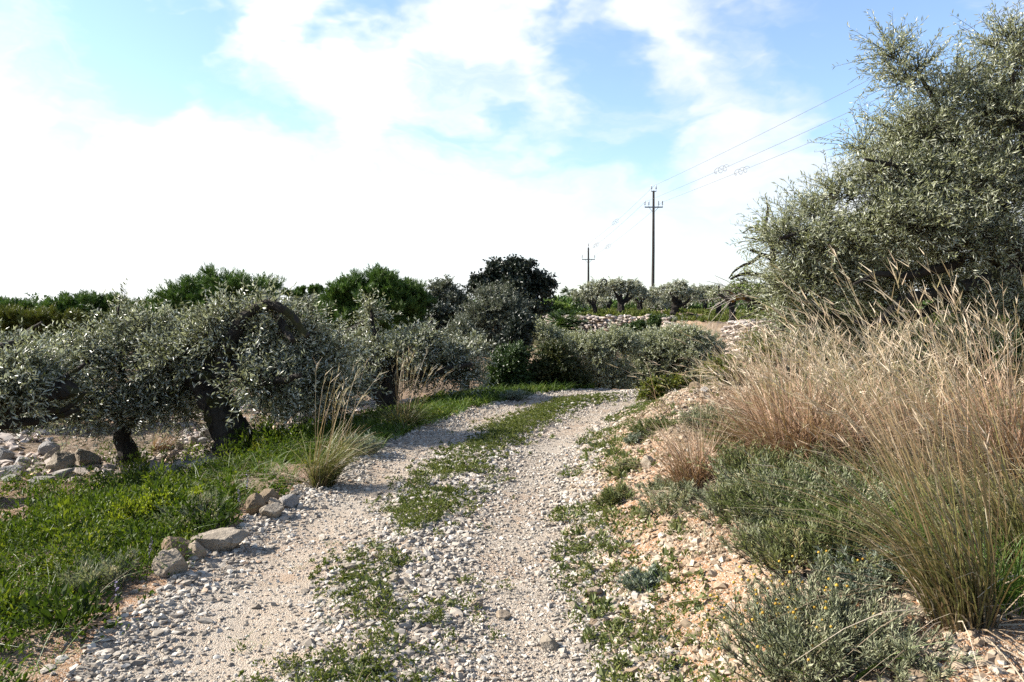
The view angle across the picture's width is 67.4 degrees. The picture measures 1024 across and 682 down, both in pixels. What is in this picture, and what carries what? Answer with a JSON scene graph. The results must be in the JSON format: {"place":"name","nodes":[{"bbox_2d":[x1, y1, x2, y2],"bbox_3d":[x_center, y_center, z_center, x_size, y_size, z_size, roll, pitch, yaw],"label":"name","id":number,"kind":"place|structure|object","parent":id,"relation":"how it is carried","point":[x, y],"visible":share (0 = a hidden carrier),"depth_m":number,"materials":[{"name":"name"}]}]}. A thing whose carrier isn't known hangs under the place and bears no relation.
{"place":"outdoors","nodes":[
{"label":"outdoors","id":0,"kind":"place"},
{"bbox_2d":[40,388,714,681],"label":"road","id":1,"kind":"structure","parent":0,"point":[235,623],"depth_m":4.30,"materials":[{"name":"grey gravel"}]},
{"bbox_2d":[294,413,561,681],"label":"weed rosettes","id":2,"kind":"object","parent":1,"relation":"on","point":[297,678],"visible":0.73,"depth_m":4.49,"materials":[{"name":"green plant"}]},
{"bbox_2d":[229,392,629,681],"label":"track weeds","id":3,"kind":"object","parent":1,"relation":"on","point":[553,408],"visible":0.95,"depth_m":4.89,"materials":[{"name":"green plant"}]},
{"bbox_2d":[0,309,1023,681],"bbox_3d":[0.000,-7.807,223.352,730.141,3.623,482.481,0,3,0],"label":"ground","id":4,"kind":"structure","parent":0,"point":[74,653],"depth_m":3.96,"materials":[{"name":"soil"}]},
{"bbox_2d":[0,294,39,309],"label":"pine tree","id":5,"kind":"object","parent":4,"relation":"on","point":[5,301],"visible":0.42,"depth_m":45.58,"materials":[{"name":"green plant"}]},
{"bbox_2d":[0,300,90,345],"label":"pine tree","id":6,"kind":"object","parent":4,"relation":"on","point":[10,316],"visible":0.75,"depth_m":35.44,"materials":[{"name":"green plant"}]},
{"bbox_2d":[0,318,105,444],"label":"olive tree","id":7,"kind":"object","parent":4,"relation":"on","point":[31,378],"visible":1,"depth_m":8.23,"materials":[{"name":"green plant"}]},
{"bbox_2d":[45,451,75,470],"bbox_3d":[-5.772,1.580,9.819,0.304,0.338,0.311,2,3,33],"label":"rock","id":8,"kind":"object","parent":4,"relation":"on","point":[59,460],"visible":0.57,"depth_m":9.74,"materials":[{"name":"stone"}]},
{"bbox_2d":[0,321,158,432],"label":"olive tree","id":9,"kind":"object","parent":4,"relation":"on","point":[33,338],"visible":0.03,"depth_m":13.25,"materials":[{"name":"green plant"}]},
{"bbox_2d":[30,288,139,331],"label":"pine tree","id":10,"kind":"object","parent":4,"relation":"on","point":[65,301],"visible":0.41,"depth_m":39.44,"materials":[{"name":"green plant"}]},
{"bbox_2d":[75,448,101,465],"bbox_3d":[-5.607,1.573,10.123,0.332,0.329,0.312,0,3,0],"label":"rock","id":11,"kind":"object","parent":4,"relation":"on","point":[85,457],"visible":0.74,"depth_m":10.05,"materials":[{"name":"stone"}]},
{"bbox_2d":[52,543,140,594],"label":"shrub","id":12,"kind":"object","parent":4,"relation":"on","point":[107,574],"visible":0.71,"depth_m":4.37,"materials":[{"name":"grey plant"}]},
{"bbox_2d":[16,278,205,464],"bbox_3d":[-5.470,0.535,10.078,2.942,2.753,2.306,0,3,0],"label":"olive tree","id":13,"kind":"object","parent":4,"relation":"on","point":[100,348],"visible":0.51,"depth_m":9.77,"materials":[{"name":"green plant"}]},
{"bbox_2d":[0,428,272,566],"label":"leaf litter","id":14,"kind":"object","parent":4,"relation":"on","point":[74,473],"visible":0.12,"depth_m":11.26,"materials":[{"name":"plant"}]},
{"bbox_2d":[106,483,204,524],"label":"shrub","id":15,"kind":"object","parent":4,"relation":"on","point":[150,502],"visible":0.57,"depth_m":5.80,"materials":[{"name":"green plant"}]},
{"bbox_2d":[151,548,188,577],"bbox_3d":[-2.049,1.345,4.585,0.172,0.200,0.164,2,3,39],"label":"rock","id":16,"kind":"object","parent":4,"relation":"on","point":[171,556],"visible":0.79,"depth_m":4.55,"materials":[{"name":"stone"}]},
{"bbox_2d":[161,536,189,558],"bbox_3d":[-2.110,1.342,4.905,0.269,0.215,0.250,0,3,0],"label":"rock","id":17,"kind":"object","parent":4,"relation":"on","point":[167,545],"visible":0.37,"depth_m":4.84,"materials":[{"name":"brown stone"}]},
{"bbox_2d":[152,487,229,530],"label":"shrub","id":18,"kind":"object","parent":4,"relation":"on","point":[200,505],"visible":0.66,"depth_m":5.62,"materials":[{"name":"green plant"}]},
{"bbox_2d":[0,398,421,482],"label":"rubble","id":19,"kind":"object","parent":4,"relation":"on","point":[9,439],"visible":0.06,"depth_m":10.63,"materials":[{"name":"grey stone"}]},
{"bbox_2d":[138,262,288,333],"bbox_3d":[-11.755,-0.589,30.022,6.016,5.112,3.315,0,3,0],"label":"pine tree","id":20,"kind":"object","parent":4,"relation":"on","point":[188,288],"visible":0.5,"depth_m":29.36,"materials":[{"name":"green plant"}]},
{"bbox_2d":[191,527,249,552],"bbox_3d":[-1.920,1.324,5.069,0.362,0.173,0.208,0,3,0],"label":"rock","id":21,"kind":"object","parent":4,"relation":"on","point":[229,539],"visible":0.82,"depth_m":5.00,"materials":[{"name":"stone"}]},
{"bbox_2d":[0,404,441,681],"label":"grass","id":22,"kind":"structure","parent":4,"relation":"on","point":[244,481],"depth_m":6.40,"materials":[{"name":"green plant"}]},
{"bbox_2d":[87,272,391,457],"bbox_3d":[-3.598,0.422,10.200,3.980,2.658,3.232,0,3,0],"label":"olive tree","id":23,"kind":"object","parent":4,"relation":"on","point":[279,366],"visible":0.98,"depth_m":9.47,"materials":[{"name":"green plant"}]},
{"bbox_2d":[246,493,265,514],"bbox_3d":[-1.973,1.277,5.928,0.150,0.203,0.144,0,3,0],"label":"rock","id":24,"kind":"object","parent":4,"relation":"on","point":[255,502],"visible":0.76,"depth_m":5.88,"materials":[{"name":"brown stone"}]},
{"bbox_2d":[219,419,305,456],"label":"shrub","id":25,"kind":"object","parent":4,"relation":"on","point":[255,438],"visible":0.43,"depth_m":9.21,"materials":[{"name":"green plant"}]},
{"bbox_2d":[207,358,397,496],"bbox_3d":[-1.842,0.881,6.857,1.703,1.491,2.063,2,3,42],"label":"grass tuft","id":26,"kind":"object","parent":4,"relation":"on","point":[325,473],"visible":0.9,"depth_m":6.83,"materials":[{"name":"plant"}]},
{"bbox_2d":[282,283,325,299],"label":"pine tree","id":27,"kind":"object","parent":4,"relation":"on","point":[301,289],"visible":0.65,"depth_m":74.52,"materials":[{"name":"green plant"}]},
{"bbox_2d":[343,429,385,455],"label":"shrub","id":28,"kind":"object","parent":4,"relation":"on","point":[375,449],"visible":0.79,"depth_m":8.23,"materials":[{"name":"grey plant"}]},
{"bbox_2d":[312,260,438,337],"bbox_3d":[-5.779,-0.930,33.025,5.432,5.078,4.394,1,3,24],"label":"pine tree","id":29,"kind":"object","parent":4,"relation":"on","point":[404,295],"visible":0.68,"depth_m":32.14,"materials":[{"name":"green plant"}]},
{"bbox_2d":[165,379,595,477],"bbox_3d":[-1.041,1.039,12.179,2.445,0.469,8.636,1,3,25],"label":"verge grass","id":30,"kind":"structure","parent":4,"relation":"on","point":[399,430],"depth_m":11.38,"materials":[{"name":"green plant"}]},
{"bbox_2d":[296,288,498,412],"bbox_3d":[-2.092,0.358,13.520,3.729,2.659,2.201,0,3,0],"label":"olive tree","id":31,"kind":"object","parent":4,"relation":"on","point":[447,354],"visible":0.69,"depth_m":13.20,"materials":[{"name":"green plant"}]},
{"bbox_2d":[362,345,464,430],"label":"grass tuft","id":32,"kind":"object","parent":4,"relation":"on","point":[401,414],"visible":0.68,"depth_m":10.07,"materials":[{"name":"plant"}]},
{"bbox_2d":[404,298,480,336],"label":"evergreen bush","id":33,"kind":"object","parent":4,"relation":"on","point":[441,312],"visible":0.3,"depth_m":24.67,"materials":[{"name":"green plant"}]},
{"bbox_2d":[424,274,477,316],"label":"wild olive tree","id":34,"kind":"object","parent":4,"relation":"on","point":[443,289],"visible":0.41,"depth_m":33.62,"materials":[{"name":"green plant"}]},
{"bbox_2d":[443,313,494,390],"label":"wild olive tree","id":35,"kind":"object","parent":4,"relation":"on","point":[465,326],"visible":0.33,"depth_m":19.89,"materials":[{"name":"green plant"}]},
{"bbox_2d":[453,281,539,349],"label":"wild olive tree","id":36,"kind":"object","parent":4,"relation":"on","point":[493,308],"visible":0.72,"depth_m":21.67,"materials":[{"name":"green plant"}]},
{"bbox_2d":[11,288,987,353],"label":"woods","id":37,"kind":"object","parent":4,"relation":"on","point":[566,299],"visible":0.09,"depth_m":77.13,"materials":[{"name":"green plant"}]},
{"bbox_2d":[477,340,539,387],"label":"evergreen bush","id":38,"kind":"object","parent":4,"relation":"on","point":[511,363],"visible":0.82,"depth_m":15.12,"materials":[{"name":"green plant"}]},
{"bbox_2d":[462,253,560,324],"bbox_3d":[-0.008,-0.758,29.997,3.854,5.311,2.648,0,3,0],"label":"oak tree","id":39,"kind":"object","parent":4,"relation":"on","point":[524,277],"visible":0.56,"depth_m":29.50,"materials":[{"name":"green plant"}]},
{"bbox_2d":[488,309,540,358],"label":"evergreen bush","id":40,"kind":"object","parent":4,"relation":"on","point":[519,326],"visible":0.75,"depth_m":18.79,"materials":[{"name":"green plant"}]},
{"bbox_2d":[530,314,570,357],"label":"olive tree","id":41,"kind":"object","parent":4,"relation":"on","point":[546,334],"visible":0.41,"depth_m":19.84,"materials":[{"name":"green plant"}]},
{"bbox_2d":[527,338,597,388],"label":"evergreen bush","id":42,"kind":"object","parent":4,"relation":"on","point":[558,361],"visible":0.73,"depth_m":15.38,"materials":[{"name":"green plant"}]},
{"bbox_2d":[544,309,588,335],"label":"bush","id":43,"kind":"object","parent":4,"relation":"on","point":[569,322],"visible":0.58,"depth_m":22.72,"materials":[{"name":"green plant"}]},
{"bbox_2d":[567,277,620,312],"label":"olive tree","id":44,"kind":"object","parent":4,"relation":"on","point":[596,288],"visible":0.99,"depth_m":49.78,"materials":[{"name":"green plant"}]},
{"bbox_2d":[560,320,648,389],"bbox_3d":[2.255,0.641,19.011,2.352,2.371,1.749,0,3,0],"label":"olive tree","id":45,"kind":"object","parent":4,"relation":"on","point":[600,349],"visible":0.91,"depth_m":18.73,"materials":[{"name":"green plant"}]},
{"bbox_2d":[543,314,674,332],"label":"stone wall","id":46,"kind":"structure","parent":4,"relation":"on","point":[594,321],"depth_m":40.33,"materials":[{"name":"grey stone"}]},
{"bbox_2d":[590,480,637,506],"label":"shrub","id":47,"kind":"object","parent":4,"relation":"on","point":[618,492],"visible":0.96,"depth_m":5.79,"materials":[{"name":"green plant"}]},
{"bbox_2d":[589,276,650,311],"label":"olive tree","id":48,"kind":"object","parent":4,"relation":"on","point":[631,285],"visible":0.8,"depth_m":55.79,"materials":[{"name":"green plant"}]},
{"bbox_2d":[603,457,642,476],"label":"shrub","id":49,"kind":"object","parent":4,"relation":"on","point":[618,468],"visible":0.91,"depth_m":6.55,"materials":[{"name":"green plant"}]},
{"bbox_2d":[615,562,665,591],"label":"shrub","id":50,"kind":"object","parent":4,"relation":"on","point":[637,577],"visible":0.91,"depth_m":4.14,"materials":[{"name":"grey plant"}]},
{"bbox_2d":[620,313,669,334],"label":"evergreen bush","id":51,"kind":"object","parent":4,"relation":"on","point":[638,325],"visible":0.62,"depth_m":36.68,"materials":[{"name":"green plant"}]},
{"bbox_2d":[644,185,662,309],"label":"utility pole","id":52,"kind":"object","parent":4,"relation":"on","point":[653,207],"visible":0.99,"depth_m":74.52,"materials":[{"name":"brown wood"}]},
{"bbox_2d":[634,470,673,497],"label":"shrub","id":53,"kind":"object","parent":4,"relation":"on","point":[658,485],"visible":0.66,"depth_m":5.56,"materials":[{"name":"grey plant"}]},
{"bbox_2d":[620,319,688,388],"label":"olive tree","id":54,"kind":"object","parent":4,"relation":"on","point":[653,350],"visible":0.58,"depth_m":20.65,"materials":[{"name":"green plant"}]},
{"bbox_2d":[625,413,684,435],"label":"shrub","id":55,"kind":"object","parent":4,"relation":"on","point":[649,425],"visible":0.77,"depth_m":7.67,"materials":[{"name":"green plant"}]},
{"bbox_2d":[634,372,691,401],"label":"yellow shrub","id":56,"kind":"object","parent":4,"relation":"on","point":[645,392],"visible":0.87,"depth_m":12.77,"materials":[{"name":"green plant"}]},
{"bbox_2d":[635,477,702,517],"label":"shrub","id":57,"kind":"object","parent":4,"relation":"on","point":[677,492],"visible":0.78,"depth_m":5.02,"materials":[{"name":"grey plant"}]},
{"bbox_2d":[591,409,757,515],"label":"grass tuft","id":58,"kind":"object","parent":4,"relation":"on","point":[684,469],"visible":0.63,"depth_m":5.20,"materials":[{"name":"beige plant"}]},
{"bbox_2d":[647,278,708,315],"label":"olive tree","id":59,"kind":"object","parent":4,"relation":"on","point":[681,290],"visible":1,"depth_m":45.70,"materials":[{"name":"green plant"}]},
{"bbox_2d":[650,318,732,388],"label":"olive tree","id":60,"kind":"object","parent":4,"relation":"on","point":[694,331],"visible":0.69,"depth_m":20.27,"materials":[{"name":"green plant"}]},
{"bbox_2d":[675,401,744,431],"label":"shrub","id":61,"kind":"object","parent":4,"relation":"on","point":[695,414],"visible":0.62,"depth_m":7.23,"materials":[{"name":"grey plant"}]},
{"bbox_2d":[538,378,896,681],"bbox_3d":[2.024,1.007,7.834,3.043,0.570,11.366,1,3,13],"label":"bank weeds","id":62,"kind":"object","parent":4,"relation":"on","point":[642,451],"visible":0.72,"depth_m":4.33,"materials":[{"name":"green plant"}]},
{"bbox_2d":[672,472,781,522],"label":"shrub","id":63,"kind":"object","parent":4,"relation":"on","point":[707,498],"visible":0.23,"depth_m":4.47,"materials":[{"name":"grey plant"}]},
{"bbox_2d":[695,351,760,385],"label":"green shrub","id":64,"kind":"object","parent":4,"relation":"on","point":[721,363],"visible":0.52,"depth_m":11.46,"materials":[{"name":"green plant"}]},
{"bbox_2d":[704,280,762,320],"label":"olive tree","id":65,"kind":"object","parent":4,"relation":"on","point":[710,294],"visible":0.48,"depth_m":29.39,"materials":[{"name":"green plant"}]},
{"bbox_2d":[699,413,769,454],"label":"shrub","id":66,"kind":"object","parent":4,"relation":"on","point":[717,435],"visible":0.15,"depth_m":6.01,"materials":[{"name":"green plant"}]},
{"bbox_2d":[682,342,805,415],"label":"grass tuft","id":67,"kind":"object","parent":4,"relation":"on","point":[734,385],"visible":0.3,"depth_m":8.09,"materials":[{"name":"beige plant"}]},
{"bbox_2d":[699,196,801,381],"bbox_3d":[3.153,-0.562,10.309,2.273,2.832,0.834,-2,3,-43],"label":"almond tree","id":68,"kind":"object","parent":4,"relation":"on","point":[748,299],"visible":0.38,"depth_m":10.50,"materials":[{"name":"green plant"}]},
{"bbox_2d":[648,317,854,378],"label":"stone wall","id":69,"kind":"structure","parent":4,"relation":"on","point":[727,330],"depth_m":27.85,"materials":[{"name":"grey stone"}]},
{"bbox_2d":[659,349,848,454],"bbox_3d":[1.830,0.601,6.097,1.580,1.185,1.605,0,3,0],"label":"grass tuft","id":70,"kind":"object","parent":4,"relation":"on","point":[681,374],"visible":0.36,"depth_m":6.03,"materials":[{"name":"beige plant"}]},
{"bbox_2d":[686,430,825,487],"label":"shrub","id":71,"kind":"object","parent":4,"relation":"on","point":[735,463],"visible":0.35,"depth_m":4.82,"materials":[{"name":"green plant"}]},
{"bbox_2d":[549,402,978,681],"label":"bank rosettes","id":72,"kind":"object","parent":4,"relation":"on","point":[602,673],"visible":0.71,"depth_m":4.15,"materials":[{"name":"green plant"}]},
{"bbox_2d":[673,321,880,445],"bbox_3d":[2.187,0.592,6.465,2.055,1.548,2.073,-2,3,-39],"label":"grass tuft","id":73,"kind":"object","parent":4,"relation":"on","point":[755,400],"visible":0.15,"depth_m":6.47,"materials":[{"name":"beige plant"}]},
{"bbox_2d":[651,301,908,490],"bbox_3d":[2.104,0.471,4.686,2.351,1.456,1.361,0,3,0],"label":"grass tuft","id":74,"kind":"object","parent":4,"relation":"on","point":[851,450],"visible":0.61,"depth_m":4.60,"materials":[{"name":"beige plant"}]},
{"bbox_2d":[704,450,861,530],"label":"shrub","id":75,"kind":"object","parent":4,"relation":"on","point":[735,493],"visible":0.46,"depth_m":4.09,"materials":[{"name":"green plant"}]},
{"bbox_2d":[712,493,857,574],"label":"shrub","id":76,"kind":"object","parent":4,"relation":"on","point":[745,520],"visible":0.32,"depth_m":3.79,"materials":[{"name":"green plant"}]},
{"bbox_2d":[563,307,1018,383],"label":"stone wall","id":77,"kind":"structure","parent":4,"relation":"on","point":[703,317],"depth_m":47.14,"materials":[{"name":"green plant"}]},
{"bbox_2d":[729,325,855,375],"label":"green shrub","id":78,"kind":"object","parent":4,"relation":"on","point":[763,348],"visible":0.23,"depth_m":12.91,"materials":[{"name":"green plant"}]},
{"bbox_2d":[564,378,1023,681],"bbox_3d":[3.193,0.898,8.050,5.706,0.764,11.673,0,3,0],"label":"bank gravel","id":79,"kind":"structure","parent":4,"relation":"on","point":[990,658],"depth_m":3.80,"materials":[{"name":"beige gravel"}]},
{"bbox_2d":[708,442,899,523],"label":"shrub","id":80,"kind":"object","parent":4,"relation":"on","point":[779,474],"visible":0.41,"depth_m":4.02,"materials":[{"name":"green plant"}]},
{"bbox_2d":[645,314,968,507],"bbox_3d":[1.940,0.610,5.190,2.444,1.662,2.420,2,3,35],"label":"grass tuft","id":81,"kind":"object","parent":4,"relation":"on","point":[748,439],"visible":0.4,"depth_m":5.11,"materials":[{"name":"beige plant"}]},
{"bbox_2d":[728,491,900,580],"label":"shrub","id":82,"kind":"object","parent":4,"relation":"on","point":[797,548],"visible":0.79,"depth_m":3.47,"materials":[{"name":"green plant"}]},
{"bbox_2d":[615,251,1023,681],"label":"grass tuft","id":83,"kind":"object","parent":4,"relation":"on","point":[941,596],"visible":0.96,"depth_m":2.81,"materials":[{"name":"beige plant"}]},
{"bbox_2d":[706,550,934,681],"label":"shrub","id":84,"kind":"object","parent":4,"relation":"on","point":[834,614],"visible":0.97,"depth_m":2.85,"materials":[{"name":"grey plant"}]},
{"bbox_2d":[625,382,1023,614],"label":"dry grass","id":85,"kind":"structure","parent":4,"relation":"on","point":[728,531],"depth_m":4.67,"materials":[{"name":"beige plant"}]},
{"bbox_2d":[798,433,898,493],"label":"shrub","id":86,"kind":"object","parent":4,"relation":"on","point":[821,461],"visible":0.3,"depth_m":4.65,"materials":[{"name":"green plant"}]},
{"bbox_2d":[742,595,957,681],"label":"grass clump","id":87,"kind":"object","parent":4,"relation":"on","point":[863,673],"visible":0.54,"depth_m":2.71,"materials":[{"name":"green plant"}]},
{"bbox_2d":[705,462,1000,559],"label":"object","id":88,"kind":"object","parent":4,"relation":"on","point":[858,503],"visible":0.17,"depth_m":3.73,"materials":[{"name":"green plant"}]},
{"bbox_2d":[689,310,1018,479],"bbox_3d":[2.073,0.561,5.108,2.318,1.559,2.234,0,3,0],"label":"grass tuft","id":89,"kind":"object","parent":4,"relation":"on","point":[819,425],"visible":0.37,"depth_m":5.01,"materials":[{"name":"beige plant"}]},
{"bbox_2d":[705,246,1023,547],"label":"grass tuft","id":90,"kind":"object","parent":4,"relation":"on","point":[833,251],"visible":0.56,"depth_m":3.72,"materials":[{"name":"beige plant"}]},
{"bbox_2d":[811,538,930,602],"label":"shrub","id":91,"kind":"object","parent":4,"relation":"on","point":[847,577],"visible":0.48,"depth_m":3.19,"materials":[{"name":"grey plant"}]},
{"bbox_2d":[725,0,1023,384],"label":"olive tree","id":92,"kind":"object","parent":4,"relation":"on","point":[950,194],"visible":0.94,"depth_m":8.71,"materials":[{"name":"green plant"}]},
{"bbox_2d":[778,321,976,424],"bbox_3d":[3.160,0.444,6.821,1.731,1.244,1.643,-2,3,-37],"label":"grass tuft","id":93,"kind":"object","parent":4,"relation":"on","point":[856,376],"visible":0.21,"depth_m":6.76,"materials":[{"name":"beige plant"}]},
{"bbox_2d":[737,303,1022,496],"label":"grass tuft","id":94,"kind":"object","parent":4,"relation":"on","point":[909,454],"visible":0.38,"depth_m":4.33,"materials":[{"name":"beige plant"}]},
{"bbox_2d":[751,357,1023,470],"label":"bank herbs","id":95,"kind":"object","parent":4,"relation":"on","point":[963,379],"visible":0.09,"depth_m":8.99,"materials":[{"name":"beige plant"}]},
{"bbox_2d":[788,332,1005,457],"bbox_3d":[2.776,0.583,5.622,1.944,1.337,1.842,0,3,0],"label":"grass tuft","id":96,"kind":"object","parent":4,"relation":"on","point":[915,428],"visible":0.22,"depth_m":5.57,"materials":[{"name":"beige plant"}]},
{"bbox_2d":[781,266,1023,611],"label":"grass tuft","id":97,"kind":"object","parent":4,"relation":"on","point":[1017,525],"visible":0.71,"depth_m":3.30,"materials":[{"name":"beige plant"}]},
{"bbox_2d":[843,599,984,681],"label":"shrub","id":98,"kind":"object","parent":4,"relation":"on","point":[908,656],"visible":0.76,"depth_m":2.60,"materials":[{"name":"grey plant"}]},
{"bbox_2d":[817,317,1023,371],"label":"evergreen bush","id":99,"kind":"object","parent":4,"relation":"on","point":[997,357],"visible":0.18,"depth_m":13.01,"materials":[{"name":"plant"}]},
{"bbox_2d":[824,301,1023,496],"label":"grass tuft","id":100,"kind":"object","parent":4,"relation":"on","point":[1019,435],"visible":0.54,"depth_m":4.45,"materials":[{"name":"beige plant"}]},
{"bbox_2d":[825,493,1023,618],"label":"grass clump","id":101,"kind":"object","parent":4,"relation":"on","point":[1017,569],"visible":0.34,"depth_m":3.00,"materials":[{"name":"plant"}]},
{"bbox_2d":[834,317,1023,461],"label":"grass tuft","id":102,"kind":"object","parent":4,"relation":"on","point":[945,387],"visible":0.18,"depth_m":5.69,"materials":[{"name":"beige plant"}]},
{"bbox_2d":[870,282,1023,427],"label":"grass tuft","id":103,"kind":"object","parent":4,"relation":"on","point":[1007,405],"visible":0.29,"depth_m":6.31,"materials":[{"name":"beige plant"}]},
{"bbox_2d":[877,461,1023,549],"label":"shrub","id":104,"kind":"object","parent":4,"relation":"on","point":[1021,494],"visible":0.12,"depth_m":3.71,"materials":[{"name":"plant"}]},
{"bbox_2d":[0,0,1023,303],"label":"sky","id":105,"kind":"structure","parent":0,"point":[145,143],"materials":[{"name":"white"}]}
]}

